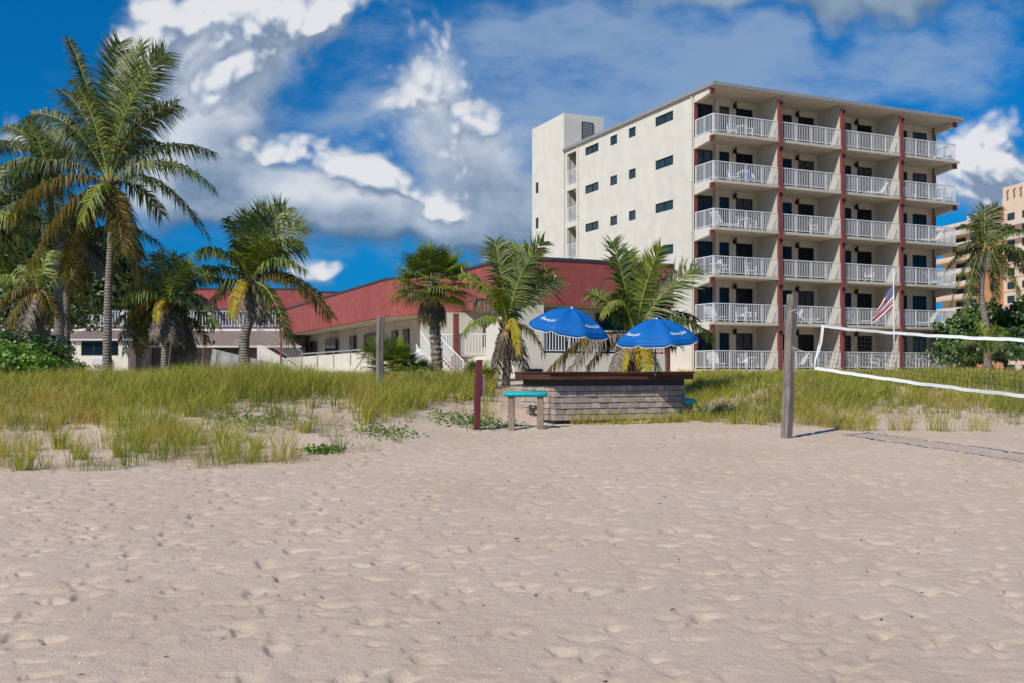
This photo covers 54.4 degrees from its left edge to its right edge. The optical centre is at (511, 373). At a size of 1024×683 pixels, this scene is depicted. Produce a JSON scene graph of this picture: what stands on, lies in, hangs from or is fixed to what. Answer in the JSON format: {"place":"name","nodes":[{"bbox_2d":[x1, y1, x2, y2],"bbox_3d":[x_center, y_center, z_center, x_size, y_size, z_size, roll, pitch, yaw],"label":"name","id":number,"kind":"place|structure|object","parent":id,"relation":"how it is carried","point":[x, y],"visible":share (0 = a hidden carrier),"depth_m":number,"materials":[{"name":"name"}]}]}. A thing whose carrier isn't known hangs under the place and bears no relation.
{"place":"outdoors","nodes":[
{"label":"outdoors","id":0,"kind":"place"},
{"bbox_2d":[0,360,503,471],"bbox_3d":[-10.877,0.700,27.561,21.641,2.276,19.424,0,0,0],"label":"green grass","id":1,"kind":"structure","parent":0,"point":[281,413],"depth_m":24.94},
{"bbox_2d":[6,412,1007,681],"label":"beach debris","id":2,"kind":"object","parent":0,"point":[490,526],"visible":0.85,"depth_m":11.76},
{"bbox_2d":[0,371,1023,682],"bbox_3d":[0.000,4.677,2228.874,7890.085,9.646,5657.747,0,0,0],"label":"sand","id":3,"kind":"structure","parent":0,"point":[108,575],"depth_m":11.05,"materials":[{"name":"sand"}]},
{"bbox_2d":[0,165,42,306],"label":"coconut palm","id":4,"kind":"object","parent":3,"relation":"on","point":[8,198],"visible":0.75,"depth_m":39.86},
{"bbox_2d":[4,437,58,470],"bbox_3d":[-8.956,1.505,18.424,1.254,0.677,1.070,0,0,-42],"label":"grass tuft","id":5,"kind":"object","parent":3,"relation":"on","point":[24,466],"visible":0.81,"depth_m":18.38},
{"bbox_2d":[0,246,72,340],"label":"coconut palm","id":6,"kind":"object","parent":3,"relation":"on","point":[34,308],"visible":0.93,"depth_m":37.74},
{"bbox_2d":[0,338,75,375],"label":"sea grape bush","id":7,"kind":"object","parent":3,"relation":"on","point":[18,358],"visible":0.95,"depth_m":32.54,"materials":[{"name":"green plant"}]},
{"bbox_2d":[0,326,76,377],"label":"sea grape bush","id":8,"kind":"object","parent":3,"relation":"on","point":[55,348],"visible":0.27,"depth_m":36.17,"materials":[{"name":"green plant"}]},
{"bbox_2d":[5,329,76,355],"bbox_3d":[-19.103,-0.674,39.188,3.656,2.229,2.468,0,0,-26],"label":"silver bush","id":9,"kind":"object","parent":3,"relation":"on","point":[57,337],"visible":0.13,"depth_m":39.72,"materials":[{"name":"green plant"}]},
{"bbox_2d":[0,111,86,358],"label":"coconut palm","id":10,"kind":"object","parent":3,"relation":"on","point":[42,143],"visible":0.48,"depth_m":41.89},
{"bbox_2d":[39,422,77,449],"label":"grass tuft","id":11,"kind":"object","parent":3,"relation":"on","point":[60,439],"visible":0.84,"depth_m":21.09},
{"bbox_2d":[0,188,152,333],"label":"shade tree","id":12,"kind":"object","parent":3,"relation":"on","point":[85,309],"visible":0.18,"depth_m":58.05,"materials":[{"name":"green plant"}]},
{"bbox_2d":[65,440,100,459],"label":"grass tuft","id":13,"kind":"object","parent":3,"relation":"on","point":[79,452],"visible":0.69,"depth_m":20.01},
{"bbox_2d":[24,193,163,359],"bbox_3d":[-19.179,-4.037,45.526,6.339,8.703,3.871,0,0,-23],"label":"coconut palm","id":14,"kind":"object","parent":3,"relation":"on","point":[98,253],"visible":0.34,"depth_m":44.72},
{"bbox_2d":[0,28,221,372],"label":"coconut palm","id":15,"kind":"object","parent":3,"relation":"on","point":[113,143],"visible":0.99,"depth_m":33.91,"materials":[{"name":"plant"}]},
{"bbox_2d":[70,330,152,370],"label":"annex building","id":16,"kind":"structure","parent":3,"relation":"on","point":[89,347],"depth_m":76.08,"materials":[{"name":"beige paint"}]},
{"bbox_2d":[81,341,117,355],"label":"window","id":17,"kind":"structure","parent":16,"relation":"in","point":[88,348],"depth_m":76.08,"materials":[{"name":"blue glass"}]},
{"bbox_2d":[104,437,140,457],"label":"grass tuft","id":18,"kind":"object","parent":3,"relation":"on","point":[115,454],"visible":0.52,"depth_m":20.29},
{"bbox_2d":[112,289,160,369],"bbox_3d":[-16.840,-1.732,44.813,2.648,4.126,2.002,0,0,0],"label":"coconut palm","id":19,"kind":"object","parent":3,"relation":"on","point":[138,346],"visible":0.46,"depth_m":44.61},
{"bbox_2d":[122,425,177,453],"bbox_3d":[-7.633,1.394,21.026,1.241,0.674,1.225,0,0,0],"label":"grass tuft","id":20,"kind":"object","parent":3,"relation":"on","point":[145,451],"visible":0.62,"depth_m":20.90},
{"bbox_2d":[0,288,339,370],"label":"motel wing","id":21,"kind":"structure","parent":3,"relation":"on","point":[227,340],"depth_m":81.61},
{"bbox_2d":[209,311,238,326],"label":"balcony door","id":22,"kind":"structure","parent":21,"relation":"in","point":[219,318],"depth_m":84.09,"materials":[{"name":"black glass"}]},
{"bbox_2d":[119,246,235,370],"bbox_3d":[-12.271,-2.062,36.023,4.477,5.185,2.330,0,0,0],"label":"coconut palm","id":23,"kind":"object","parent":3,"relation":"on","point":[168,291],"visible":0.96,"depth_m":35.87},
{"bbox_2d":[159,278,211,368],"bbox_3d":[-12.406,-1.645,37.156,2.048,4.278,1.632,0,0,29],"label":"coconut palm","id":24,"kind":"object","parent":3,"relation":"on","point":[179,355],"visible":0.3,"depth_m":36.78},
{"bbox_2d":[204,404,293,427],"bbox_3d":[-6.309,1.102,24.407,2.553,0.623,2.997,0,0,-43],"label":"beach vine","id":25,"kind":"object","parent":3,"relation":"on","point":[245,415],"visible":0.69,"depth_m":24.44,"materials":[{"name":"green plant"}]},
{"bbox_2d":[0,352,502,467],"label":"dune grass","id":26,"kind":"structure","parent":3,"relation":"on","point":[401,395],"depth_m":26.28,"materials":[{"name":"plant"}]},
{"bbox_2d":[191,192,340,367],"bbox_3d":[-8.859,-3.084,35.979,5.375,7.144,2.503,0,0,0],"label":"coconut palm","id":27,"kind":"object","parent":3,"relation":"on","point":[261,249],"visible":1,"depth_m":35.85,"materials":[{"name":"plant"}]},
{"bbox_2d":[210,327,368,370],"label":"stair rail","id":28,"kind":"object","parent":3,"relation":"on","point":[262,350],"visible":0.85,"depth_m":73.70,"materials":[{"name":"metal"}]},
{"bbox_2d":[294,416,321,433],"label":"grass tuft","id":29,"kind":"object","parent":3,"relation":"on","point":[308,427],"visible":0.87,"depth_m":23.52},
{"bbox_2d":[289,442,353,454],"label":"beach vine","id":30,"kind":"object","parent":3,"relation":"on","point":[324,450],"visible":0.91,"depth_m":21.24,"materials":[{"name":"green plant"}]},
{"bbox_2d":[352,335,375,371],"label":"fan palm","id":31,"kind":"object","parent":3,"relation":"on","point":[370,343],"visible":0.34,"depth_m":35.84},
{"bbox_2d":[376,317,384,385],"bbox_3d":[-3.910,-0.403,29.514,0.246,2.545,0.190,0,0,-29],"label":"wooden post","id":32,"kind":"object","parent":3,"relation":"on","point":[380,346],"visible":0.67,"depth_m":29.43,"materials":[{"name":"grey wood"}]},
{"bbox_2d":[339,421,428,440],"bbox_3d":[-3.086,1.374,24.403,2.367,0.431,2.944,0,0,0],"label":"beach vine","id":33,"kind":"object","parent":3,"relation":"on","point":[385,431],"visible":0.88,"depth_m":24.18,"materials":[{"name":"green plant"}]},
{"bbox_2d":[359,333,426,373],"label":"fan palm","id":34,"kind":"object","parent":3,"relation":"on","point":[396,350],"visible":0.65,"depth_m":33.16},
{"bbox_2d":[406,356,437,374],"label":"fan palm","id":35,"kind":"object","parent":3,"relation":"on","point":[426,361],"visible":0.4,"depth_m":34.38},
{"bbox_2d":[383,238,480,373],"bbox_3d":[-2.855,-2.161,35.969,3.752,5.427,3.592,0,0,0],"label":"fan palm","id":36,"kind":"object","parent":3,"relation":"on","point":[428,261],"visible":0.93,"depth_m":35.64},
{"bbox_2d":[416,331,463,374],"bbox_3d":[-3.029,-0.540,46.549,3.038,2.875,1.564,0,0,39],"label":"outdoor stairs","id":37,"kind":"structure","parent":3,"relation":"on","point":[425,347],"depth_m":46.39,"materials":[{"name":"beige paint"}]},
{"bbox_2d":[414,406,503,429],"bbox_3d":[-1.540,1.148,27.120,2.780,0.733,3.002,0,0,-20],"label":"beach vine","id":38,"kind":"object","parent":3,"relation":"on","point":[454,421],"visible":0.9,"depth_m":26.89,"materials":[{"name":"green plant"}]},
{"bbox_2d":[276,257,672,376],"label":"motel building","id":39,"kind":"structure","parent":3,"relation":"on","point":[357,309],"depth_m":50.00,"materials":[{"name":"red paint"}]},
{"bbox_2d":[325,338,335,354],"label":"window","id":40,"kind":"structure","parent":39,"relation":"in","point":[330,344],"depth_m":73.84,"materials":[{"name":"grey glass"}]},
{"bbox_2d":[544,312,581,351],"bbox_3d":[2.340,-1.950,47.402,2.200,1.900,0.060,0,0,-24],"label":"railing","id":41,"kind":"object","parent":39,"relation":"in","point":[544,312],"depth_m":47.28,"materials":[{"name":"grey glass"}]},
{"bbox_2d":[596,313,627,352],"bbox_3d":[5.077,-1.950,48.638,2.200,1.900,0.060,0,0,-24],"label":"window","id":42,"kind":"structure","parent":39,"relation":"in","point":[603,322],"depth_m":48.44,"materials":[{"name":"black glass"}]},
{"bbox_2d":[473,360,483,429],"bbox_3d":[-0.930,0.715,26.387,0.291,2.131,0.550,0,0,-14],"label":"sign post","id":43,"kind":"object","parent":3,"relation":"on","point":[479,385],"visible":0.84,"depth_m":26.14,"materials":[{"name":"red paint"}]},
{"bbox_2d":[460,356,504,381],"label":"fan palm","id":44,"kind":"object","parent":3,"relation":"on","point":[472,364],"visible":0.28,"depth_m":32.82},
{"bbox_2d":[436,409,533,430],"bbox_3d":[-0.730,1.258,27.203,2.631,0.534,3.024,0,0,0],"label":"beach vine","id":45,"kind":"object","parent":3,"relation":"on","point":[487,423],"visible":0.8,"depth_m":27.20,"materials":[{"name":"green plant"}]},
{"bbox_2d":[0,379,1023,472],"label":"dry straw","id":46,"kind":"object","parent":3,"relation":"on","point":[436,413],"visible":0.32,"depth_m":26.30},
{"bbox_2d":[458,231,571,386],"bbox_3d":[0.119,-2.169,33.900,3.931,5.558,2.491,0,0,-11],"label":"coconut palm","id":47,"kind":"object","parent":3,"relation":"on","point":[515,291],"visible":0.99,"depth_m":33.93,"materials":[{"name":"plant"}]},
{"bbox_2d":[504,391,547,430],"bbox_3d":[0.370,1.119,26.600,1.170,1.274,0.380,0,0,4],"label":"bench","id":48,"kind":"object","parent":3,"relation":"on","point":[512,395],"visible":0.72,"depth_m":26.49,"materials":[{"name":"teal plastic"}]},
{"bbox_2d":[514,372,694,424],"bbox_3d":[2.753,0.848,29.707,4.850,1.785,2.390,0,0,-24],"label":"beach bar","id":49,"kind":"object","parent":3,"relation":"on","point":[634,393],"visible":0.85,"depth_m":28.78,"materials":[{"name":"grey wood"}]},
{"bbox_2d":[528,307,607,371],"bbox_3d":[1.647,-0.927,29.295,2.358,2.048,2.348,0,0,0],"label":"beach umbrella","id":50,"kind":"object","parent":49,"relation":"on","point":[571,322],"visible":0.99,"depth_m":28.56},
{"bbox_2d":[616,318,697,375],"bbox_3d":[4.232,-0.760,28.985,2.328,1.707,2.312,0,0,13],"label":"beach umbrella","id":51,"kind":"object","parent":49,"relation":"on","point":[656,333],"visible":1,"depth_m":28.24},
{"bbox_2d":[547,234,718,371],"bbox_3d":[3.881,-1.739,33.130,5.865,5.895,2.494,0,0,0],"label":"coconut palm","id":52,"kind":"object","parent":3,"relation":"on","point":[633,306],"visible":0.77,"depth_m":32.99,"materials":[{"name":"plant"}]},
{"bbox_2d":[532,81,963,371],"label":"hotel building","id":53,"kind":"structure","parent":3,"relation":"on","point":[646,178],"depth_m":61.61,"materials":[{"name":"beige paint"}]},
{"bbox_2d":[656,200,672,212],"bbox_3d":[9.425,-10.250,61.250,0.060,0.580,2.000,0,0,-24],"label":"window","id":54,"kind":"structure","parent":53,"relation":"in","point":[668,205],"depth_m":61.32,"materials":[{"name":"blue glass"}]},
{"bbox_2d":[656,155,672,169],"bbox_3d":[9.425,-12.950,61.250,0.060,0.580,2.000,0,0,-24],"label":"window","id":55,"kind":"structure","parent":53,"relation":"in","point":[667,161],"depth_m":61.32,"materials":[{"name":"blue glass"}]},
{"bbox_2d":[656,111,672,126],"bbox_3d":[9.425,-15.650,61.250,0.060,0.580,2.000,0,0,-24],"label":"window","id":56,"kind":"structure","parent":53,"relation":"in","point":[667,117],"depth_m":61.32,"materials":[{"name":"blue glass"}]},
{"bbox_2d":[698,333,711,368],"bbox_3d":[11.324,-1.340,58.830,1.210,2.140,0.060,0,0,-24],"label":"balcony door","id":57,"kind":"structure","parent":53,"relation":"in","point":[702,345],"depth_m":58.80,"materials":[{"name":"black glass"}]},
{"bbox_2d":[698,287,711,321],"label":"balcony door","id":58,"kind":"structure","parent":53,"relation":"in","point":[704,296],"depth_m":58.86,"materials":[{"name":"blue glass"}]},
{"bbox_2d":[698,241,711,274],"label":"balcony door","id":59,"kind":"structure","parent":53,"relation":"in","point":[704,247],"depth_m":58.89,"materials":[{"name":"blue glass"}]},
{"bbox_2d":[698,195,711,228],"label":"balcony door","id":60,"kind":"structure","parent":53,"relation":"in","point":[704,202],"depth_m":58.86,"materials":[{"name":"blue glass"}]},
{"bbox_2d":[698,149,711,182],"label":"balcony door","id":61,"kind":"structure","parent":53,"relation":"in","point":[704,156],"depth_m":58.86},
{"bbox_2d":[698,103,711,135],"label":"balcony door","id":62,"kind":"structure","parent":53,"relation":"in","point":[703,109],"depth_m":58.86,"materials":[{"name":"black glass"}]},
{"bbox_2d":[719,333,728,368],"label":"balcony door","id":63,"kind":"structure","parent":53,"relation":"in","point":[723,337],"depth_m":59.42,"materials":[{"name":"glass"}]},
{"bbox_2d":[719,287,728,321],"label":"balcony door","id":64,"kind":"structure","parent":53,"relation":"in","point":[723,292],"depth_m":59.42,"materials":[{"name":"blue glass"}]},
{"bbox_2d":[719,242,728,274],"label":"balcony door","id":65,"kind":"structure","parent":53,"relation":"in","point":[723,246],"depth_m":59.45,"materials":[{"name":"blue glass"}]},
{"bbox_2d":[719,197,728,226],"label":"balcony door","id":66,"kind":"structure","parent":53,"relation":"in","point":[723,201],"depth_m":59.42,"materials":[{"name":"blue glass"}]},
{"bbox_2d":[719,151,728,179],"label":"balcony door","id":67,"kind":"structure","parent":53,"relation":"in","point":[723,156],"depth_m":59.42,"materials":[{"name":"blue glass"}]},
{"bbox_2d":[719,106,728,132],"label":"balcony door","id":68,"kind":"structure","parent":53,"relation":"in","point":[722,110],"depth_m":59.42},
{"bbox_2d":[736,333,751,368],"bbox_3d":[13.967,-1.340,60.029,1.260,2.140,0.060,0,0,-24],"label":"balcony door","id":69,"kind":"structure","parent":53,"relation":"in","point":[743,340],"depth_m":59.99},
{"bbox_2d":[736,288,751,321],"bbox_3d":[13.967,-4.040,60.029,1.260,2.140,0.060,0,0,-24],"label":"balcony door","id":70,"kind":"structure","parent":53,"relation":"in","point":[743,296],"depth_m":59.99,"materials":[{"name":"black glass"}]},
{"bbox_2d":[736,243,751,275],"bbox_3d":[13.967,-6.740,60.029,1.260,2.140,0.060,0,0,-24],"label":"balcony door","id":71,"kind":"structure","parent":53,"relation":"in","point":[742,250],"depth_m":59.99,"materials":[{"name":"black glass"}]},
{"bbox_2d":[736,198,751,228],"bbox_3d":[13.967,-9.440,60.029,1.260,2.140,0.060,0,0,-24],"label":"balcony door","id":72,"kind":"structure","parent":53,"relation":"in","point":[741,204],"depth_m":59.99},
{"bbox_2d":[736,153,751,181],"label":"balcony door","id":73,"kind":"structure","parent":53,"relation":"in","point":[740,158],"depth_m":59.99,"materials":[{"name":"black glass"}]},
{"bbox_2d":[736,108,751,135],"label":"balcony door","id":74,"kind":"structure","parent":53,"relation":"in","point":[739,112],"depth_m":59.99,"materials":[{"name":"black glass"}]},
{"bbox_2d":[783,246,790,277],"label":"balcony door","id":75,"kind":"structure","parent":53,"relation":"in","point":[786,250],"depth_m":61.37,"materials":[{"name":"blue glass"}]},
{"bbox_2d":[783,202,790,231],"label":"balcony door","id":76,"kind":"structure","parent":53,"relation":"in","point":[786,206],"depth_m":61.37,"materials":[{"name":"blue glass"}]},
{"bbox_2d":[783,158,790,185],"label":"balcony door","id":77,"kind":"structure","parent":53,"relation":"in","point":[786,162],"depth_m":61.37,"materials":[{"name":"blue glass"}]},
{"bbox_2d":[783,115,790,139],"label":"balcony door","id":78,"kind":"structure","parent":53,"relation":"in","point":[786,118],"depth_m":61.37,"materials":[{"name":"black glass"}]},
{"bbox_2d":[798,334,813,368],"bbox_3d":[18.251,-1.340,61.962,1.260,2.140,0.060,0,0,-24],"label":"balcony door","id":79,"kind":"structure","parent":53,"relation":"in","point":[805,342],"depth_m":62.00,"materials":[{"name":"black glass"}]},
{"bbox_2d":[798,291,813,323],"bbox_3d":[18.251,-4.040,61.962,1.260,2.140,0.060,0,0,-24],"label":"balcony door","id":80,"kind":"structure","parent":53,"relation":"in","point":[805,298],"depth_m":61.94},
{"bbox_2d":[798,247,813,278],"bbox_3d":[18.251,-6.740,61.962,1.260,2.140,0.060,0,0,-24],"label":"balcony door","id":81,"kind":"structure","parent":53,"relation":"in","point":[806,254],"depth_m":61.93,"materials":[{"name":"black glass"}]},
{"bbox_2d":[798,204,813,233],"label":"balcony door","id":82,"kind":"structure","parent":53,"relation":"in","point":[803,209],"depth_m":61.93,"materials":[{"name":"black glass"}]},
{"bbox_2d":[798,160,813,187],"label":"balcony door","id":83,"kind":"structure","parent":53,"relation":"in","point":[804,165],"depth_m":61.93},
{"bbox_2d":[798,117,813,142],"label":"balcony door","id":84,"kind":"structure","parent":53,"relation":"in","point":[801,120],"depth_m":61.93,"materials":[{"name":"black glass"}]},
{"bbox_2d":[845,293,850,324],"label":"balcony door","id":85,"kind":"structure","parent":53,"relation":"in","point":[847,295],"depth_m":63.39,"materials":[{"name":"blue glass"}]},
{"bbox_2d":[845,250,850,280],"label":"balcony door","id":86,"kind":"structure","parent":53,"relation":"in","point":[847,253],"depth_m":63.39,"materials":[{"name":"blue glass"}]},
{"bbox_2d":[845,208,850,235],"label":"balcony door","id":87,"kind":"structure","parent":53,"relation":"in","point":[847,210],"depth_m":63.39,"materials":[{"name":"blue glass"}]},
{"bbox_2d":[845,165,850,191],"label":"balcony door","id":88,"kind":"structure","parent":53,"relation":"in","point":[847,168],"depth_m":63.39,"materials":[{"name":"blue glass"}]},
{"bbox_2d":[857,336,871,368],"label":"balcony door","id":89,"kind":"structure","parent":53,"relation":"in","point":[869,341],"depth_m":63.94,"materials":[{"name":"black glass"}]},
{"bbox_2d":[857,293,871,324],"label":"balcony door","id":90,"kind":"structure","parent":53,"relation":"in","point":[863,300],"depth_m":63.94,"materials":[{"name":"black glass"}]},
{"bbox_2d":[857,251,871,281],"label":"balcony door","id":91,"kind":"structure","parent":53,"relation":"in","point":[863,257],"depth_m":63.89,"materials":[{"name":"black glass"}]},
{"bbox_2d":[857,209,871,237],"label":"balcony door","id":92,"kind":"structure","parent":53,"relation":"in","point":[862,214],"depth_m":63.94,"materials":[{"name":"black glass"}]},
{"bbox_2d":[857,167,871,192],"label":"balcony door","id":93,"kind":"structure","parent":53,"relation":"in","point":[861,171],"depth_m":63.94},
{"bbox_2d":[857,125,871,149],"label":"balcony door","id":94,"kind":"structure","parent":53,"relation":"in","point":[861,128],"depth_m":63.94,"materials":[{"name":"black glass"}]},
{"bbox_2d":[913,337,925,368],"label":"balcony door","id":95,"kind":"structure","parent":53,"relation":"in","point":[920,339],"depth_m":65.90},
{"bbox_2d":[913,296,925,326],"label":"balcony door","id":96,"kind":"structure","parent":53,"relation":"in","point":[919,302],"depth_m":65.90,"materials":[{"name":"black glass"}]},
{"bbox_2d":[913,255,925,283],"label":"balcony door","id":97,"kind":"structure","parent":53,"relation":"in","point":[918,260],"depth_m":65.90,"materials":[{"name":"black glass"}]},
{"bbox_2d":[913,214,925,241],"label":"balcony door","id":98,"kind":"structure","parent":53,"relation":"in","point":[919,219],"depth_m":65.90,"materials":[{"name":"black glass"}]},
{"bbox_2d":[913,173,925,198],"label":"balcony door","id":99,"kind":"structure","parent":53,"relation":"in","point":[917,177],"depth_m":65.90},
{"bbox_2d":[913,132,925,156],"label":"balcony door","id":100,"kind":"structure","parent":53,"relation":"in","point":[922,136],"depth_m":65.90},
{"bbox_2d":[781,294,797,437],"bbox_3d":[6.703,-0.027,24.072,0.445,3.778,0.200,0,0,-36],"label":"volleyball post","id":101,"kind":"object","parent":3,"relation":"on","point":[789,373],"visible":0.82,"depth_m":24.00,"materials":[{"name":"grey wood"}]},
{"bbox_2d":[789,309,1023,397],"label":"volleyball net","id":102,"kind":"object","parent":101,"relation":"attached to","point":[920,383],"visible":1,"depth_m":20.41,"materials":[{"name":"fabric"}]},
{"bbox_2d":[606,364,1023,431],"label":"dune grass","id":103,"kind":"structure","parent":3,"relation":"on","point":[960,397],"depth_m":31.62,"materials":[{"name":"plant"}]},
{"bbox_2d":[892,265,895,369],"bbox_3d":[18.235,-2.414,47.500,0.230,5.469,0.120,0,0,0],"label":"flagpole","id":104,"kind":"object","parent":3,"relation":"on","point":[893,266],"visible":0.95,"depth_m":47.48,"materials":[{"name":"metal"}]},
{"bbox_2d":[872,284,892,323],"bbox_3d":[17.702,-3.326,47.475,0.985,1.999,0.251,0,0,10],"label":"national flag","id":105,"kind":"object","parent":104,"relation":"hanging from","point":[884,307],"visible":1,"depth_m":47.50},
{"bbox_2d":[920,301,992,367],"bbox_3d":[28.425,-2.292,61.909,6.378,4.533,4.194,0,0,-35],"label":"sea grape hedge","id":106,"kind":"object","parent":3,"relation":"on","point":[955,325],"visible":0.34,"depth_m":61.08,"materials":[{"name":"green plant"}]},
{"bbox_2d":[936,182,1023,370],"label":"apartment tower","id":107,"kind":"structure","parent":3,"relation":"on","point":[1013,201],"depth_m":201.02,"materials":[{"name":"pink paint"}]},
{"bbox_2d":[945,196,1023,369],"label":"coconut palm","id":108,"kind":"object","parent":3,"relation":"on","point":[986,258],"visible":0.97,"depth_m":55.44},
{"bbox_2d":[959,320,1017,360],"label":"young palm","id":109,"kind":"object","parent":3,"relation":"on","point":[984,331],"visible":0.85,"depth_m":50.06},
{"bbox_2d":[954,296,1023,368],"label":"sea grape hedge","id":110,"kind":"object","parent":3,"relation":"on","point":[993,317],"visible":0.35,"depth_m":58.70,"materials":[{"name":"green plant"}]},
{"bbox_2d":[994,301,1023,361],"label":"sea grape hedge","id":111,"kind":"object","parent":3,"relation":"on","point":[1018,313],"visible":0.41,"depth_m":58.00,"materials":[{"name":"green plant"}]},
{"bbox_2d":[0,0,1023,368],"label":"sky","id":112,"kind":"structure","parent":0,"point":[392,125],"materials":[{"name":"blue"}]},
{"bbox_2d":[568,404,773,424],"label":"grass","id":113,"kind":"structure","parent":0,"point":[699,415],"depth_m":28.12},
{"bbox_2d":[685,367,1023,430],"bbox_3d":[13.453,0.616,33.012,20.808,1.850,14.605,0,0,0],"label":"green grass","id":114,"kind":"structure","parent":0,"point":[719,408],"depth_m":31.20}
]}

